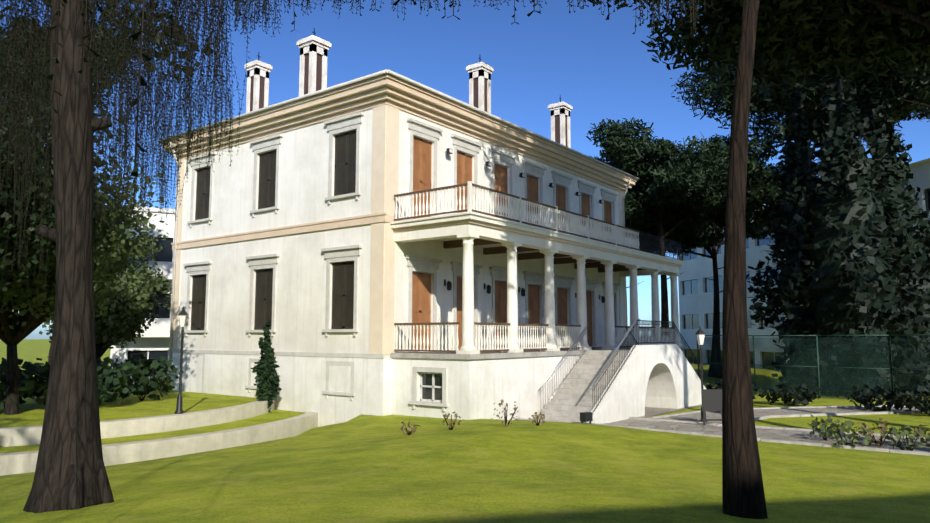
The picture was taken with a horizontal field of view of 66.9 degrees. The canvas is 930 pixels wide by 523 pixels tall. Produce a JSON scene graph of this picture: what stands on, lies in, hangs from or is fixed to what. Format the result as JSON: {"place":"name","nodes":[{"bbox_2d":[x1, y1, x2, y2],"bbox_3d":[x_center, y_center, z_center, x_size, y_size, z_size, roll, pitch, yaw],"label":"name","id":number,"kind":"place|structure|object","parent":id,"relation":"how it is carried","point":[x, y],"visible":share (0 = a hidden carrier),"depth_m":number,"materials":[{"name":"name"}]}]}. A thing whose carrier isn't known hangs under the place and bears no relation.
{"place":"outdoors","nodes":[
{"label":"outdoors","id":0,"kind":"place"},
{"bbox_2d":[0,5,180,124],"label":"pine tree","id":1,"kind":"object","parent":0,"point":[103,46],"depth_m":27.83,"materials":[{"name":"green plant"}]},
{"bbox_2d":[0,387,305,452],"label":"terrace lawn","id":2,"kind":"structure","parent":0,"point":[31,412],"depth_m":22.95,"materials":[{"name":"green plant"}]},
{"bbox_2d":[0,357,48,410],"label":"hedge shrub","id":3,"kind":"object","parent":2,"relation":"on","point":[28,385],"visible":0.58,"depth_m":22.30,"materials":[{"name":"green plant"}]},
{"bbox_2d":[18,357,50,404],"bbox_3d":[-14.567,4.145,24.807,2.893,1.863,2.744,-5,-8,37],"label":"hedge shrub","id":4,"kind":"object","parent":2,"relation":"on","point":[43,375],"visible":0.08,"depth_m":24.20,"materials":[{"name":"green plant"}]},
{"bbox_2d":[39,264,171,374],"bbox_3d":[-16.246,3.387,31.970,6.100,7.054,5.606,-5,-8,37],"label":"tree","id":5,"kind":"object","parent":2,"relation":"on","point":[110,323],"depth_m":31.04,"materials":[{"name":"green plant"}]},
{"bbox_2d":[96,356,148,404],"bbox_3d":[-12.372,4.071,23.663,2.753,1.772,2.600,-1,-6,11],"label":"hedge shrub","id":6,"kind":"object","parent":2,"relation":"on","point":[111,378],"visible":0.5,"depth_m":23.53,"materials":[{"name":"green plant"}]},
{"bbox_2d":[112,354,183,400],"bbox_3d":[-11.936,4.309,26.064,2.757,1.800,2.728,-5,-8,37],"label":"hedge shrub","id":7,"kind":"object","parent":2,"relation":"on","point":[151,365],"visible":0.69,"depth_m":25.83,"materials":[{"name":"green plant"}]},
{"bbox_2d":[175,306,187,413],"bbox_3d":[-8.662,3.014,21.500,0.269,3.340,0.269,1,-6,-8],"label":"lamp post","id":8,"kind":"object","parent":2,"relation":"on","point":[183,315],"visible":0.92,"depth_m":21.48,"materials":[{"name":"metal"}]},
{"bbox_2d":[251,319,281,411],"bbox_3d":[-7.239,3.830,25.756,0.971,3.467,1.015,-5,-8,37],"label":"cypress tree","id":9,"kind":"object","parent":2,"relation":"on","point":[266,378],"visible":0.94,"depth_m":25.59,"materials":[{"name":"green plant"}]},
{"bbox_2d":[0,339,929,522],"bbox_3d":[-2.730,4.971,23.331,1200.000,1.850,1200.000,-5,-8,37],"label":"lawn","id":10,"kind":"structure","parent":0,"point":[361,468],"depth_m":10.99,"materials":[{"name":"green plant"}]},
{"bbox_2d":[0,41,133,294],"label":"tree","id":11,"kind":"object","parent":10,"relation":"on","point":[11,247],"depth_m":17.65,"materials":[{"name":"green plant"}]},
{"bbox_2d":[23,0,113,512],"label":"pepper tree","id":12,"kind":"object","parent":10,"relation":"on","point":[70,472],"visible":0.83,"depth_m":9.06,"materials":[{"name":"brown plant"}]},
{"bbox_2d":[0,0,746,311],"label":"hanging branches","id":13,"kind":"object","parent":12,"relation":"attached to","point":[39,38],"visible":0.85,"depth_m":13.54,"materials":[{"name":"green plant"}]},
{"bbox_2d":[0,154,168,414],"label":"olive tree","id":14,"kind":"object","parent":10,"relation":"on","point":[111,251],"depth_m":21.54,"materials":[{"name":"green plant"}]},
{"bbox_2d":[42,205,152,363],"bbox_3d":[-22.255,1.842,37.501,8.613,9.586,9.080,-5,-8,37],"label":"tree","id":15,"kind":"object","parent":10,"relation":"on","point":[130,258],"depth_m":38.52,"materials":[{"name":"green plant"}]},
{"bbox_2d":[110,207,174,378],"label":"building","id":16,"kind":"structure","parent":10,"relation":"on","point":[153,342],"depth_m":42.01,"materials":[{"name":"white paint"}]},
{"bbox_2d":[0,383,317,475],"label":"terrace walls","id":17,"kind":"structure","parent":10,"relation":"on","point":[113,454],"depth_m":19.57,"materials":[{"name":"concrete"}]},
{"bbox_2d":[400,422,419,434],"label":"shrub","id":18,"kind":"object","parent":10,"relation":"on","point":[409,432],"visible":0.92,"depth_m":16.95,"materials":[{"name":"beige plant"}]},
{"bbox_2d":[157,28,685,426],"bbox_3d":[-0.985,-1.275,34.796,17.220,16.570,20.605,-5,-8,37],"label":"villa","id":19,"kind":"object","parent":10,"relation":"on","point":[385,242],"visible":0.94,"depth_m":26.67,"materials":[{"name":"paint"}]},
{"bbox_2d":[443,412,463,429],"bbox_3d":[-0.292,3.975,17.456,0.522,0.512,0.583,0,-6,-4],"label":"shrub","id":20,"kind":"object","parent":10,"relation":"on","point":[451,422],"visible":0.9,"depth_m":17.40,"materials":[{"name":"beige plant"}]},
{"bbox_2d":[491,399,519,426],"bbox_3d":[1.008,3.850,17.796,0.741,0.725,0.814,0,-6,-1],"label":"shrub","id":21,"kind":"object","parent":10,"relation":"on","point":[505,412],"visible":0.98,"depth_m":17.74,"materials":[{"name":"beige plant"}]},
{"bbox_2d":[529,412,544,425],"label":"shrub","id":22,"kind":"object","parent":10,"relation":"on","point":[537,419],"visible":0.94,"depth_m":17.96,"materials":[{"name":"beige plant"}]},
{"bbox_2d":[580,412,592,423],"bbox_3d":[3.676,4.789,21.364,0.404,0.410,0.206,5,-8,-41],"label":"floodlight","id":23,"kind":"object","parent":10,"relation":"on","point":[586,416],"visible":0.73,"depth_m":21.29,"materials":[{"name":"black paint"}]},
{"bbox_2d":[538,319,706,423],"bbox_3d":[6.816,4.769,28.404,2.370,4.812,11.637,-5,-8,37],"label":"outdoor staircase","id":24,"kind":"structure","parent":10,"relation":"on","point":[611,385],"depth_m":26.14,"materials":[{"name":"concrete"}]},
{"bbox_2d":[586,117,782,335],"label":"pine tree","id":25,"kind":"object","parent":10,"relation":"on","point":[658,161],"depth_m":45.70,"materials":[{"name":"green plant"}]},
{"bbox_2d":[695,326,707,421],"bbox_3d":[8.053,3.850,23.928,0.269,3.340,0.269,1,-6,-8],"label":"lamp post","id":26,"kind":"object","parent":10,"relation":"on","point":[700,333],"visible":0.65,"depth_m":23.96,"materials":[{"name":"metal"}]},
{"bbox_2d":[626,148,788,376],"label":"pine tree","id":27,"kind":"object","parent":10,"relation":"on","point":[693,229],"depth_m":51.54,"materials":[{"name":"green plant"}]},
{"bbox_2d":[706,380,763,398],"bbox_3d":[12.596,6.018,33.005,2.479,1.241,2.551,-5,-8,37],"label":"hedge shrub","id":28,"kind":"object","parent":10,"relation":"on","point":[719,386],"visible":0.12,"depth_m":33.10,"materials":[{"name":"green plant"}]},
{"bbox_2d":[722,0,767,518],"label":"tree trunk","id":29,"kind":"object","parent":10,"relation":"on","point":[743,495],"visible":0.98,"depth_m":7.69,"materials":[{"name":"brown plant"}]},
{"bbox_2d":[757,380,820,405],"bbox_3d":[14.507,5.867,31.290,2.634,1.173,2.407,-5,-8,37],"label":"hedge shrub","id":30,"kind":"object","parent":10,"relation":"on","point":[804,398],"visible":0.98,"depth_m":30.93,"materials":[{"name":"green plant"}]},
{"bbox_2d":[746,81,842,393],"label":"cypress tree","id":31,"kind":"object","parent":10,"relation":"on","point":[798,159],"visible":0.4,"depth_m":42.09,"materials":[{"name":"green plant"}]},
{"bbox_2d":[697,335,893,400],"bbox_3d":[17.046,5.635,37.459,0.076,3.454,10.202,5,-8,-42],"label":"tennis fence","id":32,"kind":"object","parent":10,"relation":"on","point":[867,375],"visible":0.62,"depth_m":36.23,"materials":[{"name":"green metal"}]},
{"bbox_2d":[678,158,929,380],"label":"building","id":33,"kind":"structure","parent":10,"relation":"on","point":[696,295],"depth_m":72.21,"materials":[{"name":"white paint"}]},
{"bbox_2d":[778,68,929,397],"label":"cypress tree","id":34,"kind":"object","parent":10,"relation":"on","point":[852,286],"visible":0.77,"depth_m":37.61,"materials":[{"name":"green plant"}]},
{"bbox_2d":[844,384,908,411],"bbox_3d":[16.971,5.595,28.855,2.700,1.186,2.607,-5,-8,37],"label":"hedge shrub","id":35,"kind":"object","parent":10,"relation":"on","point":[866,398],"visible":0.88,"depth_m":28.49,"materials":[{"name":"green plant"}]},
{"bbox_2d":[868,79,929,394],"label":"cypress tree","id":36,"kind":"object","parent":10,"relation":"on","point":[896,168],"visible":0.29,"depth_m":40.00,"materials":[{"name":"green plant"}]},
{"bbox_2d":[890,385,929,415],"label":"hedge shrub","id":37,"kind":"object","parent":10,"relation":"on","point":[912,401],"visible":1,"depth_m":27.19,"materials":[{"name":"green plant"}]},
{"bbox_2d":[890,334,929,397],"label":"tennis fence","id":38,"kind":"object","parent":10,"relation":"on","point":[905,359],"visible":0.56,"depth_m":32.89,"materials":[{"name":"green metal"}]},
{"bbox_2d":[0,0,929,338],"label":"sky","id":39,"kind":"structure","parent":0,"point":[596,64],"materials":[{"name":"blue"}]},
{"bbox_2d":[626,218,678,325],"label":"pine tree","id":40,"kind":"object","parent":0,"point":[641,242],"depth_m":54.34,"materials":[{"name":"green plant"}]},
{"bbox_2d":[512,404,929,455],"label":"paved path","id":41,"kind":"structure","parent":0,"point":[689,423],"depth_m":22.95,"materials":[{"name":"stone"}]},
{"bbox_2d":[701,389,721,425],"bbox_3d":[8.200,4.846,23.270,0.720,1.220,0.060,0,-6,2],"label":"sign board","id":42,"kind":"object","parent":41,"relation":"on","point":[711,399],"visible":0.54,"depth_m":23.27,"materials":[{"name":"black paint"}]},
{"bbox_2d":[808,414,846,440],"bbox_3d":[10.285,4.741,19.941,1.053,0.807,1.080,-2,-6,19],"label":"shrub bed","id":43,"kind":"object","parent":41,"relation":"on","point":[820,429],"visible":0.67,"depth_m":19.87,"materials":[{"name":"green plant"}]},
{"bbox_2d":[822,419,870,447],"bbox_3d":[9.767,4.436,17.947,1.051,0.806,1.091,4,-7,-33],"label":"shrub bed","id":44,"kind":"object","parent":41,"relation":"on","point":[839,428],"visible":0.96,"depth_m":17.86,"materials":[{"name":"green plant"}]},
{"bbox_2d":[854,418,903,445],"bbox_3d":[11.143,4.624,18.960,1.186,0.832,1.106,-1,-6,12],"label":"shrub bed","id":45,"kind":"object","parent":41,"relation":"on","point":[883,429],"visible":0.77,"depth_m":18.82,"materials":[{"name":"green plant"}]},
{"bbox_2d":[880,424,929,450],"bbox_3d":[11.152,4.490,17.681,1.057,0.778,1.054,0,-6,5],"label":"shrub bed","id":46,"kind":"object","parent":41,"relation":"on","point":[908,430],"visible":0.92,"depth_m":17.63,"materials":[{"name":"green plant"}]},
{"bbox_2d":[587,0,929,100],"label":"tree foliage","id":47,"kind":"object","parent":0,"point":[829,60],"depth_m":22.56,"materials":[{"name":"green plant"}]},
{"bbox_2d":[640,0,929,106],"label":"pine tree","id":48,"kind":"object","parent":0,"point":[711,18],"depth_m":21.86,"materials":[{"name":"green plant"}]},
{"bbox_2d":[670,16,929,152],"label":"pine tree","id":49,"kind":"object","parent":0,"point":[900,88],"depth_m":45.92,"materials":[{"name":"green plant"}]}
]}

